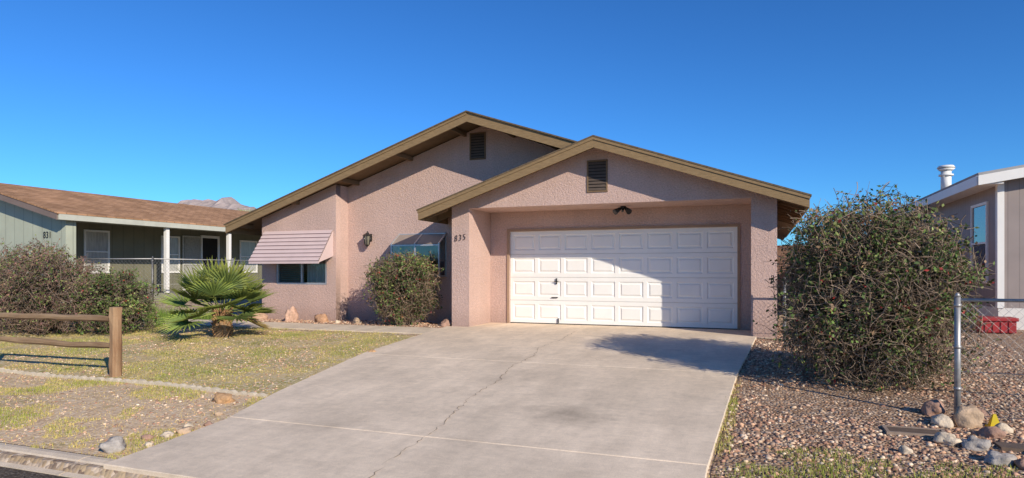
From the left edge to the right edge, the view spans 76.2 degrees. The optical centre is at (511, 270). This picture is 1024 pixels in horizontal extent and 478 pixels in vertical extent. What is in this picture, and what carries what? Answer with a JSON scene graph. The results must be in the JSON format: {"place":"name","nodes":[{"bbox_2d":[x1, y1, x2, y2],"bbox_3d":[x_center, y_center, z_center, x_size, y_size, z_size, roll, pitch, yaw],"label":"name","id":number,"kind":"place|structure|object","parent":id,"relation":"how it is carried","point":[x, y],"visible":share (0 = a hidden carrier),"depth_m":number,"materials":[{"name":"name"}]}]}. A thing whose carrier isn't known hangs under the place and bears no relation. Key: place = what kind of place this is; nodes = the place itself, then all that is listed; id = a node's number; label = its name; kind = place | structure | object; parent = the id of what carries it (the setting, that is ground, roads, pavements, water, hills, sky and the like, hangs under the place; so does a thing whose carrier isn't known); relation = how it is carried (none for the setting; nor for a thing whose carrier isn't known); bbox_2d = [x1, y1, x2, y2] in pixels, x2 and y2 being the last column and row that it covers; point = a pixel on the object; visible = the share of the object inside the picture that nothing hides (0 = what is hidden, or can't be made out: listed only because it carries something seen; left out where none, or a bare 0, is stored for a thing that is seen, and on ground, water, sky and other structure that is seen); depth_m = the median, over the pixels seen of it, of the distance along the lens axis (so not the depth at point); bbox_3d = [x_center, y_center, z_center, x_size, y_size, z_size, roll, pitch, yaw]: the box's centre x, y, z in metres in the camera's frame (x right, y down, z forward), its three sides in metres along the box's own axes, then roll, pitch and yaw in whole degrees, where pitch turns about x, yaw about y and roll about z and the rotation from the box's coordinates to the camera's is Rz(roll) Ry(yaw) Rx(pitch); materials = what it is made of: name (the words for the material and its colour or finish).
{"place":"outdoors","nodes":[
{"label":"outdoors","id":0,"kind":"place"},
{"bbox_2d":[0,466,68,477],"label":"road","id":1,"kind":"structure","parent":0,"point":[5,472],"depth_m":5.41,"materials":[{"name":"asphalt"}]},
{"bbox_2d":[86,231,107,270],"bbox_3d":[-13.506,-0.620,21.240,0.001,1.280,0.760,0,0,21],"label":"window pane","id":2,"kind":"object","parent":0,"point":[96,241],"visible":0.8,"depth_m":21.27,"materials":[{"name":"glass"}]},
{"bbox_2d":[163,237,177,270],"bbox_3d":[-12.497,-0.595,23.895,0.001,1.230,0.680,0,0,21],"label":"window pane","id":3,"kind":"object","parent":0,"point":[173,245],"visible":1,"depth_m":24.02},
{"bbox_2d":[0,322,416,394],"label":"lawn","id":4,"kind":"structure","parent":0,"point":[274,378],"depth_m":10.87,"materials":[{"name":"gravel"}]},
{"bbox_2d":[0,234,111,336],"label":"purple leaf bush","id":5,"kind":"object","parent":4,"relation":"on","point":[47,290],"visible":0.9,"depth_m":13.45,"materials":[{"name":"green plant"}]},
{"bbox_2d":[0,307,122,376],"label":"split rail fence","id":6,"kind":"object","parent":4,"relation":"on","point":[114,320],"visible":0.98,"depth_m":9.31,"materials":[{"name":"brown wood"}]},
{"bbox_2d":[68,266,168,334],"bbox_3d":[-8.499,0.657,14.055,1.783,1.512,1.736,0,0,21],"label":"oleander shrub","id":7,"kind":"object","parent":4,"relation":"on","point":[133,308],"visible":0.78,"depth_m":13.78,"materials":[{"name":"green plant"}]},
{"bbox_2d":[105,298,212,327],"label":"green weeds","id":8,"kind":"object","parent":4,"relation":"on","point":[161,314],"visible":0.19,"depth_m":16.41,"materials":[{"name":"green plant"}]},
{"bbox_2d":[155,257,279,337],"bbox_3d":[-5.840,0.530,13.188,2.443,1.710,2.528,0,0,21],"label":"fan palm","id":9,"kind":"object","parent":4,"relation":"on","point":[217,284],"visible":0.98,"depth_m":12.81,"materials":[{"name":"green plant"}]},
{"bbox_2d":[178,197,255,211],"bbox_3d":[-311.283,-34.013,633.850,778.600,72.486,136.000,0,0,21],"label":"hills","id":10,"kind":"structure","parent":0,"point":[231,203],"depth_m":606.88,"materials":[{"name":"stone"}]},
{"bbox_2d":[241,242,255,270],"bbox_3d":[-11.112,-0.595,27.541,0.001,1.230,0.880,0,0,21],"label":"window pane","id":11,"kind":"object","parent":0,"point":[247,248],"visible":0.8,"depth_m":27.49,"materials":[{"name":"glass"}]},
{"bbox_2d":[280,264,300,282],"bbox_3d":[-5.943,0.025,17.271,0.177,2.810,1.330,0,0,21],"label":"window blind","id":12,"kind":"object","parent":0,"point":[291,272],"depth_m":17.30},
{"bbox_2d":[307,247,324,282],"bbox_3d":[-4.774,-0.170,16.073,0.660,1.200,0.049,0,0,21],"label":"bedroom drape","id":13,"kind":"object","parent":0,"point":[315,272],"visible":0.46,"depth_m":16.09,"materials":[{"name":"fabric"}]},
{"bbox_2d":[340,185,347,320],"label":"bedroom return wall","id":14,"kind":"structure","parent":0,"point":[343,252],"depth_m":16.02,"materials":[{"name":"paint"}]},
{"bbox_2d":[103,322,781,477],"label":"driveway","id":15,"kind":"structure","parent":0,"point":[507,400],"depth_m":6.76,"materials":[{"name":"concrete"}]},
{"bbox_2d":[709,378,740,476],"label":"driveway edge weeds","id":16,"kind":"object","parent":15,"relation":"on","point":[733,419],"visible":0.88,"depth_m":6.29,"materials":[{"name":"green plant"}]},
{"bbox_2d":[0,298,973,477],"bbox_3d":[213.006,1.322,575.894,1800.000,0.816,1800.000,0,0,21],"label":"ground","id":17,"kind":"structure","parent":0,"point":[78,467],"depth_m":5.62,"materials":[{"name":"soil"}]},
{"bbox_2d":[0,200,75,302],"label":"front gable wall","id":18,"kind":"structure","parent":17,"relation":"on","point":[20,225],"depth_m":19.00,"materials":[{"name":"green"}]},
{"bbox_2d":[0,443,115,477],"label":"curb","id":19,"kind":"structure","parent":17,"relation":"on","point":[76,457],"depth_m":5.60,"materials":[{"name":"concrete"}]},
{"bbox_2d":[98,436,126,453],"bbox_3d":[-3.529,1.558,5.771,0.216,0.186,0.173,0,0,-32],"label":"rock","id":20,"kind":"object","parent":17,"relation":"on","point":[112,444],"visible":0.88,"depth_m":5.73,"materials":[{"name":"stone"}]},
{"bbox_2d":[76,258,151,292],"bbox_3d":[-11.739,0.295,19.168,2.566,1.430,0.066,0,0,5],"label":"chain link fence","id":21,"kind":"object","parent":17,"relation":"on","point":[121,265],"visible":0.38,"depth_m":19.14,"materials":[{"name":"metal"}]},
{"bbox_2d":[0,367,266,397],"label":"garden edging","id":22,"kind":"object","parent":17,"relation":"on","point":[183,385],"visible":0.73,"depth_m":8.63,"materials":[{"name":"concrete"}]},
{"bbox_2d":[0,373,267,458],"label":"verge grass","id":23,"kind":"structure","parent":17,"relation":"on","point":[101,408],"depth_m":7.16,"materials":[{"name":"plant"}]},
{"bbox_2d":[176,426,193,434],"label":"rock","id":24,"kind":"object","parent":23,"relation":"on","point":[185,430],"visible":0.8,"depth_m":6.27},
{"bbox_2d":[76,222,261,291],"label":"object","id":25,"kind":"object","parent":17,"relation":"on","point":[133,242],"depth_m":22.94,"materials":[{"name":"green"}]},
{"bbox_2d":[83,229,109,272],"bbox_3d":[-13.498,-0.620,21.237,0.040,1.400,0.880,0,0,21],"label":"window frame","id":26,"kind":"object","parent":25,"relation":"attached to","point":[84,242],"visible":0.73,"depth_m":21.16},
{"bbox_2d":[0,183,247,226],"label":"shingles","id":27,"kind":"object","parent":25,"relation":"on","point":[73,202],"visible":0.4,"depth_m":21.73,"materials":[{"name":"brown"}]},
{"bbox_2d":[76,215,224,232],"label":"soffit","id":28,"kind":"structure","parent":25,"relation":"attached to","point":[147,226],"depth_m":22.63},
{"bbox_2d":[58,214,224,231],"bbox_3d":[-9.983,-1.501,24.999,0.140,0.157,14.750,0,0,21],"label":"porch beam gutter","id":29,"kind":"object","parent":28,"relation":"attached to","point":[127,221],"visible":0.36,"depth_m":20.31,"materials":[{"name":"metal"}]},
{"bbox_2d":[0,194,57,219],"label":"rake fascia","id":30,"kind":"structure","parent":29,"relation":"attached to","point":[33,208],"depth_m":18.44,"materials":[{"name":"wood"}]},
{"bbox_2d":[161,235,179,272],"bbox_3d":[-12.490,-0.595,23.892,0.040,1.350,0.800,0,0,21],"label":"window frame","id":31,"kind":"object","parent":25,"relation":"attached to","point":[162,254],"visible":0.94,"depth_m":23.99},
{"bbox_2d":[200,235,219,268],"bbox_3d":[-11.831,-0.320,25.599,0.060,2.100,0.900,0,0,21],"label":"door trim","id":32,"kind":"structure","parent":25,"relation":"attached to","point":[218,244],"depth_m":25.76,"materials":[{"name":"white paint"}]},
{"bbox_2d":[182,235,200,289],"bbox_3d":[-12.139,-0.295,24.786,0.040,2.050,0.880,0,0,21],"label":"security door","id":33,"kind":"structure","parent":32,"relation":"attached to","point":[191,247],"depth_m":24.75,"materials":[{"name":"metal"}]},
{"bbox_2d":[203,238,216,274],"bbox_3d":[-11.856,-0.270,25.588,0.020,2.000,0.780,0,0,21],"label":"open doorway","id":34,"kind":"structure","parent":32,"relation":"attached to","point":[209,248],"depth_m":25.58,"materials":[{"name":"black"}]},
{"bbox_2d":[239,240,257,272],"bbox_3d":[-11.105,-0.595,27.538,0.040,1.350,1.000,0,0,21],"label":"window frame","id":35,"kind":"object","parent":25,"relation":"attached to","point":[240,241],"visible":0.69,"depth_m":27.26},
{"bbox_2d":[83,288,261,301],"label":"porch deck","id":36,"kind":"structure","parent":17,"relation":"on","point":[162,292],"depth_m":21.74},
{"bbox_2d":[164,228,169,292],"bbox_3d":[-11.405,-0.346,21.566,0.120,2.152,0.120,0,0,21],"label":"porch post","id":37,"kind":"object","parent":36,"relation":"on","point":[166,248],"visible":0.93,"depth_m":21.52,"materials":[{"name":"white paint"}]},
{"bbox_2d":[226,233,230,289],"bbox_3d":[-10.446,-0.346,24.090,0.120,2.152,0.120,0,0,21],"label":"porch post","id":38,"kind":"object","parent":36,"relation":"on","point":[228,246],"depth_m":24.04,"materials":[{"name":"white paint"}]},
{"bbox_2d":[151,256,261,301],"bbox_3d":[-9.333,0.295,21.835,0.064,1.430,6.064,0,0,23],"label":"chain link fence","id":39,"kind":"object","parent":17,"relation":"on","point":[153,269],"visible":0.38,"depth_m":19.68,"materials":[{"name":"metal"}]},
{"bbox_2d":[0,326,415,456],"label":"lawn pebbles","id":40,"kind":"object","parent":17,"relation":"on","point":[171,398],"visible":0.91,"depth_m":9.79,"materials":[{"name":"gravel"}]},
{"bbox_2d":[211,392,234,403],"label":"rock","id":41,"kind":"object","parent":17,"relation":"on","point":[221,398],"visible":0.9,"depth_m":7.51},
{"bbox_2d":[138,318,438,333],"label":"walkway","id":42,"kind":"structure","parent":17,"relation":"on","point":[358,328],"depth_m":14.32,"materials":[{"name":"concrete"}]},
{"bbox_2d":[262,184,339,320],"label":"bedroom front wall","id":43,"kind":"structure","parent":17,"relation":"on","point":[320,210],"depth_m":16.00,"materials":[{"name":"paint"}]},
{"bbox_2d":[248,230,332,263],"bbox_3d":[-5.372,-0.580,15.849,2.060,0.820,0.577,0,0,21],"label":"awning","id":44,"kind":"object","parent":43,"relation":"attached to","point":[292,247],"depth_m":15.77,"materials":[{"name":"metal"}]},
{"bbox_2d":[276,243,326,284],"bbox_3d":[-5.186,-0.204,16.155,1.520,1.085,0.080,0,0,21],"label":"bedroom window frame","id":45,"kind":"object","parent":43,"relation":"in","point":[278,274],"visible":0.47,"depth_m":16.14,"materials":[{"name":"metal"}]},
{"bbox_2d":[233,319,443,327],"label":"bed gravel","id":46,"kind":"structure","parent":17,"relation":"on","point":[415,324],"depth_m":15.22,"materials":[{"name":"gravel"}]},
{"bbox_2d":[285,306,298,321],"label":"boulder","id":47,"kind":"object","parent":46,"relation":"on","point":[291,314],"visible":0.66,"depth_m":15.58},
{"bbox_2d":[314,314,328,322],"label":"boulder","id":48,"kind":"object","parent":46,"relation":"on","point":[318,318],"visible":0.68,"depth_m":15.42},
{"bbox_2d":[359,248,443,325],"bbox_3d":[-2.414,0.376,14.640,1.912,1.801,1.537,0,0,21],"label":"shrub","id":49,"kind":"object","parent":46,"relation":"on","point":[402,278],"visible":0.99,"depth_m":14.34,"materials":[{"name":"green plant"}]},
{"bbox_2d":[348,126,555,322],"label":"front wall","id":50,"kind":"structure","parent":17,"relation":"on","point":[384,205],"depth_m":15.52,"materials":[{"name":"pink paint"}]},
{"bbox_2d":[362,231,371,246],"bbox_3d":[-3.510,-0.774,15.851,0.232,0.388,0.256,0,0,21],"label":"wall lantern","id":51,"kind":"object","parent":50,"relation":"attached to","point":[367,236],"depth_m":15.79,"materials":[{"name":"black metal"}]},
{"bbox_2d":[391,233,446,276],"bbox_3d":[-2.186,-0.370,15.282,1.280,1.020,0.379,0,0,21],"label":"frame","id":52,"kind":"object","parent":50,"relation":"attached to","point":[415,245],"visible":0.56,"depth_m":15.19,"materials":[{"name":"metal"}]},
{"bbox_2d":[393,234,443,243],"bbox_3d":[-2.187,-0.398,15.277,1.210,0.945,0.350,0,0,21],"label":"garden window","id":53,"kind":"structure","parent":52,"relation":"attached to","point":[423,239],"depth_m":15.27,"materials":[{"name":"clear glass"}]},
{"bbox_2d":[404,239,443,261],"bbox_3d":[-2.083,-0.515,15.553,1.100,0.590,0.015,0,0,21],"label":"window","id":54,"kind":"structure","parent":50,"relation":"attached to","point":[433,250],"depth_m":15.51,"materials":[{"name":"glass"}]},
{"bbox_2d":[471,134,483,158],"bbox_3d":[-0.780,-2.850,14.955,0.340,0.560,0.014,0,0,21],"label":"vent back","id":55,"kind":"object","parent":50,"relation":"attached to","point":[477,147],"visible":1,"depth_m":14.95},
{"bbox_2d":[470,132,485,159],"bbox_3d":[-0.781,-2.850,14.952,0.400,0.620,0.040,0,0,21],"label":"vent frame","id":56,"kind":"object","parent":50,"relation":"attached to","point":[484,133],"visible":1,"depth_m":14.90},
{"bbox_2d":[471,134,483,158],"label":"vent slats","id":57,"kind":"object","parent":56,"relation":"in","point":[477,145],"visible":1,"depth_m":14.94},
{"bbox_2d":[946,302,1023,329],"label":"skirting","id":58,"kind":"object","parent":17,"relation":"on","point":[994,311],"visible":0.17,"depth_m":13.63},
{"bbox_2d":[901,177,1023,307],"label":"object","id":59,"kind":"object","parent":58,"relation":"on","point":[1013,238],"visible":0.38,"depth_m":13.63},
{"bbox_2d":[906,165,1023,205],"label":"roof","id":60,"kind":"structure","parent":59,"relation":"on","point":[993,171],"depth_m":13.64,"materials":[{"name":"white paint"}]},
{"bbox_2d":[885,176,1003,222],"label":"eave fascia","id":61,"kind":"structure","parent":60,"relation":"attached to","point":[966,188],"depth_m":15.33,"materials":[{"name":"white paint"}]},
{"bbox_2d":[937,165,955,188],"bbox_3d":[11.410,-2.365,17.167,0.415,0.790,0.415,0,0,21],"label":"roof vent pipe","id":62,"kind":"object","parent":60,"relation":"on","point":[946,175],"visible":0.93,"depth_m":17.08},
{"bbox_2d":[978,167,1023,184],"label":"rake fascia","id":63,"kind":"structure","parent":60,"relation":"attached to","point":[1001,176],"depth_m":13.36,"materials":[{"name":"white paint"}]},
{"bbox_2d":[971,201,988,283],"bbox_3d":[10.606,-0.620,14.825,0.040,1.800,1.150,0,0,21],"label":"side window frame","id":64,"kind":"object","parent":59,"relation":"attached to","point":[986,204],"visible":0.73,"depth_m":14.35,"materials":[{"name":"white paint"}]},
{"bbox_2d":[973,205,984,280],"bbox_3d":[10.613,-0.620,14.822,0.001,1.680,1.030,0,0,21],"label":"side window pane","id":65,"kind":"object","parent":64,"relation":"attached to","point":[979,216],"visible":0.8,"depth_m":14.83,"materials":[{"name":"glass"}]},
{"bbox_2d":[995,181,1003,307],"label":"corner trim","id":66,"kind":"structure","parent":59,"relation":"attached to","point":[999,241],"depth_m":13.64,"materials":[{"name":"white paint"}]},
{"bbox_2d":[953,293,1023,420],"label":"chain link fence","id":67,"kind":"object","parent":17,"relation":"on","point":[957,346],"visible":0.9,"depth_m":6.34,"materials":[{"name":"metal"}]},
{"bbox_3d":[3.832,-0.525,18.494,6.540,3.910,8.700,0,0,21],"label":"garage","id":68,"kind":"object","parent":17,"relation":"on","visible":0},
{"bbox_2d":[421,261,443,274],"bbox_3d":[-1.941,-0.370,15.954,1.600,1.400,0.050,0,0,21],"label":"dark kitchen","id":69,"kind":"object","parent":68,"relation":"attached to","point":[435,263],"depth_m":15.85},
{"bbox_2d":[421,216,447,223],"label":"garage eave fascia","id":70,"kind":"structure","parent":68,"relation":"attached to","point":[434,219],"depth_m":14.64,"materials":[{"name":"brown paint"}]},
{"bbox_2d":[437,210,451,221],"bbox_3d":[-1.421,-1.259,14.641,0.535,0.312,0.045,0,0,21],"label":"rafter","id":71,"kind":"object","parent":68,"relation":"attached to","point":[446,215],"visible":0.64,"depth_m":14.65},
{"bbox_2d":[588,161,605,190],"bbox_3d":[1.705,-1.890,13.048,0.360,0.580,0.014,0,0,21],"label":"gable vent","id":72,"kind":"object","parent":68,"relation":"attached to","point":[596,174],"visible":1,"depth_m":13.05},
{"bbox_2d":[587,159,607,192],"bbox_3d":[1.704,-1.890,13.045,0.420,0.640,0.040,0,0,21],"label":"garage vent frame","id":73,"kind":"object","parent":68,"relation":"attached to","point":[606,160],"visible":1,"depth_m":12.99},
{"bbox_2d":[588,162,605,190],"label":"garage vent slats","id":74,"kind":"object","parent":73,"relation":"attached to","point":[597,181],"visible":1,"depth_m":13.03,"materials":[{"name":"metal"}]},
{"bbox_2d":[418,139,809,219],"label":"garage rake fascia","id":75,"kind":"structure","parent":68,"relation":"attached to","point":[708,175],"depth_m":12.42,"materials":[{"name":"wood"}]},
{"bbox_2d":[417,137,809,212],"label":"garage rake trim","id":76,"kind":"structure","parent":75,"relation":"attached to","point":[630,148],"depth_m":12.40,"materials":[{"name":"wood"}]},
{"bbox_2d":[613,206,631,214],"bbox_3d":[2.288,-1.248,13.513,0.401,0.183,0.226,0,0,21],"label":"flood light","id":77,"kind":"object","parent":68,"relation":"attached to","point":[616,211],"visible":1,"depth_m":13.49,"materials":[{"name":"black metal"}]},
{"bbox_2d":[777,219,793,239],"bbox_3d":[6.384,-1.805,20.200,3.950,1.433,8.300,0,0,21],"label":"shingles back","id":78,"kind":"object","parent":68,"relation":"attached to","point":[782,232],"visible":0.21,"depth_m":17.75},
{"bbox_2d":[777,200,803,210],"bbox_3d":[5.170,-1.254,12.138,0.465,0.288,0.045,0,0,21],"label":"rafter","id":79,"kind":"object","parent":68,"relation":"attached to","point":[790,205],"visible":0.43,"depth_m":12.12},
{"bbox_2d":[0,0,1023,245],"label":"sky","id":80,"kind":"structure","parent":0,"point":[254,103],"materials":[{"name":"blue"}]},
{"bbox_2d":[416,135,811,210],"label":"garage shingles","id":81,"kind":"object","parent":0,"point":[626,145],"visible":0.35,"depth_m":12.39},
{"bbox_2d":[452,148,776,337],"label":"garage front wall","id":82,"kind":"structure","parent":0,"point":[562,185],"depth_m":13.17,"materials":[{"name":"paint"}]},
{"bbox_2d":[491,204,750,329],"bbox_3d":[2.193,-0.004,14.228,5.691,2.668,0.162,0,0,21],"label":"garage door wall","id":83,"kind":"structure","parent":0,"point":[501,223],"depth_m":14.15,"materials":[{"name":"paint"}]},
{"bbox_2d":[510,227,736,328],"bbox_3d":[2.288,0.153,14.203,4.948,2.114,0.060,0,0,21],"label":"garage door","id":84,"kind":"structure","parent":83,"relation":"in","point":[689,275],"depth_m":14.10,"materials":[{"name":"metal"}]},
{"bbox_2d":[510,322,736,329],"bbox_3d":[2.279,1.190,14.181,4.946,0.020,0.017,0,0,21],"label":"garage door seal","id":85,"kind":"object","parent":84,"relation":"attached to","point":[625,325],"visible":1,"depth_m":14.10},
{"bbox_2d":[507,224,739,329],"bbox_3d":[2.268,0.125,14.152,5.050,2.150,0.130,0,0,21],"label":"garage door jamb","id":86,"kind":"object","parent":83,"relation":"attached to","point":[684,226],"visible":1,"depth_m":13.80,"materials":[{"name":"wood"}]},
{"bbox_2d":[777,245,896,309],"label":"block wall","id":87,"kind":"structure","parent":0,"point":[779,251],"depth_m":19.87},
{"bbox_2d":[711,325,1023,477],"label":"gravel yard","id":88,"kind":"structure","parent":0,"point":[909,410],"depth_m":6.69,"materials":[{"name":"gravel"}]},
{"bbox_2d":[715,440,1022,477],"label":"gravel grass tufts","id":89,"kind":"object","parent":88,"relation":"on","point":[851,468],"visible":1,"depth_m":4.99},
{"bbox_2d":[753,181,1002,394],"bbox_3d":[4.426,0.135,8.137,2.702,2.596,2.622,0,0,21],"label":"shrub","id":90,"kind":"object","parent":88,"relation":"on","point":[878,291],"visible":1,"depth_m":7.58,"materials":[{"name":"green plant"}]},
{"bbox_2d":[898,445,912,453],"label":"rock","id":91,"kind":"object","parent":88,"relation":"on","point":[903,449],"visible":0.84,"depth_m":5.37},
{"bbox_2d":[881,425,945,437],"bbox_3d":[3.670,1.477,5.944,0.500,0.050,0.280,0,0,21],"label":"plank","id":92,"kind":"object","parent":88,"relation":"on","point":[910,431],"visible":0.5,"depth_m":5.93,"materials":[{"name":"wood"}]},
{"bbox_2d":[921,398,945,415],"bbox_3d":[4.240,1.398,6.572,0.209,0.222,0.237,0,0,21],"label":"rock","id":93,"kind":"object","parent":88,"relation":"on","point":[934,406],"visible":0.73,"depth_m":6.51,"materials":[{"name":"stone"}]},
{"bbox_2d":[930,414,953,427],"bbox_3d":[4.059,1.435,6.167,0.186,0.170,0.191,0,0,34],"label":"rock","id":94,"kind":"object","parent":88,"relation":"on","point":[942,420],"visible":0.82,"depth_m":6.10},
{"bbox_2d":[932,431,961,445],"bbox_3d":[3.751,1.466,5.652,0.205,0.140,0.245,0,0,21],"label":"rock","id":95,"kind":"object","parent":88,"relation":"on","point":[946,438],"visible":0.9,"depth_m":5.59,"materials":[{"name":"stone"}]},
{"bbox_2d":[952,405,983,428],"bbox_3d":[4.277,1.413,6.132,0.262,0.289,0.228,0,0,21],"label":"rock","id":96,"kind":"object","parent":88,"relation":"on","point":[970,416],"visible":0.73,"depth_m":6.07,"materials":[{"name":"stone"}]},
{"bbox_2d":[960,435,990,450],"bbox_3d":[3.887,1.466,5.481,0.219,0.157,0.179,0,0,21],"label":"rock","id":97,"kind":"object","parent":88,"relation":"on","point":[972,442],"visible":0.92,"depth_m":5.43,"materials":[{"name":"stone"}]},
{"bbox_2d":[977,426,1006,438],"bbox_3d":[4.262,1.452,5.815,0.208,0.136,0.194,0,0,21],"label":"rock","id":98,"kind":"object","parent":88,"relation":"on","point":[995,432],"visible":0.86,"depth_m":5.76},
{"bbox_2d":[985,414,999,426],"bbox_3d":[4.492,1.409,6.081,0.127,0.150,0.127,0,0,21],"label":"yellow sprinkler marker","id":99,"kind":"object","parent":88,"relation":"on","point":[993,420],"visible":0.43,"depth_m":6.06,"materials":[{"name":"plastic"}]},
{"bbox_2d":[975,316,1018,333],"bbox_3d":[9.516,1.060,12.859,0.640,0.300,0.460,0,0,21],"label":"red storage box","id":100,"kind":"object","parent":88,"relation":"on","point":[1000,325],"visible":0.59,"depth_m":12.68,"materials":[{"name":"plastic"}]},
{"bbox_2d":[982,450,1016,466],"bbox_3d":[3.829,1.490,5.121,0.261,0.143,0.223,0,0,21],"label":"rock","id":101,"kind":"object","parent":88,"relation":"on","point":[994,458],"visible":0.83,"depth_m":5.07,"materials":[{"name":"stone"}]},
{"bbox_2d":[995,422,1013,432],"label":"rock","id":102,"kind":"object","parent":88,"relation":"on","point":[1004,427],"visible":0.61,"depth_m":5.91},
{"bbox_2d":[993,441,1023,451],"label":"plank","id":103,"kind":"object","parent":88,"relation":"on","point":[1008,446],"visible":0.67,"depth_m":5.43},
{"bbox_2d":[1014,458,1023,469],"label":"rock","id":104,"kind":"object","parent":88,"relation":"on","point":[1019,463],"visible":0.88,"depth_m":4.97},
{"bbox_3d":[1.632,-0.940,20.560,11.990,4.740,10.400,0,0,21],"label":"main body","id":105,"kind":"object","parent":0,"visible":0},
{"bbox_2d":[243,122,479,229],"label":"deck","id":106,"kind":"structure","parent":105,"relation":"on","point":[436,141],"depth_m":15.44,"materials":[{"name":"wood"}]},
{"bbox_2d":[228,228,261,235],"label":"eave fascia","id":107,"kind":"structure","parent":106,"relation":"attached to","point":[247,231],"depth_m":17.08,"materials":[{"name":"brown paint"}]},
{"bbox_2d":[223,110,465,224],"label":"shingles","id":108,"kind":"object","parent":106,"relation":"on","point":[348,166],"visible":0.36,"depth_m":15.08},
{"bbox_2d":[225,115,466,232],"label":"rake fascia","id":109,"kind":"structure","parent":106,"relation":"attached to","point":[364,165],"depth_m":15.12,"materials":[{"name":"wood"}]},
{"bbox_2d":[225,112,466,226],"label":"rake trim","id":110,"kind":"structure","parent":109,"relation":"attached to","point":[356,164],"depth_m":15.10,"materials":[{"name":"wood"}]},
{"bbox_2d":[467,112,589,153],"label":"rake fascia","id":111,"kind":"structure","parent":106,"relation":"attached to","point":[550,140],"depth_m":13.65,"materials":[{"name":"brown paint"}]},
{"bbox_3d":[2.523,-2.921,19.441,2.730,0.998,12.460,0,0,21],"label":"main deck","id":112,"kind":"object","parent":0,"visible":0},
{"bbox_2d":[466,110,576,141],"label":"shingles","id":113,"kind":"object","parent":112,"relation":"on","point":[521,126],"visible":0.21,"depth_m":13.59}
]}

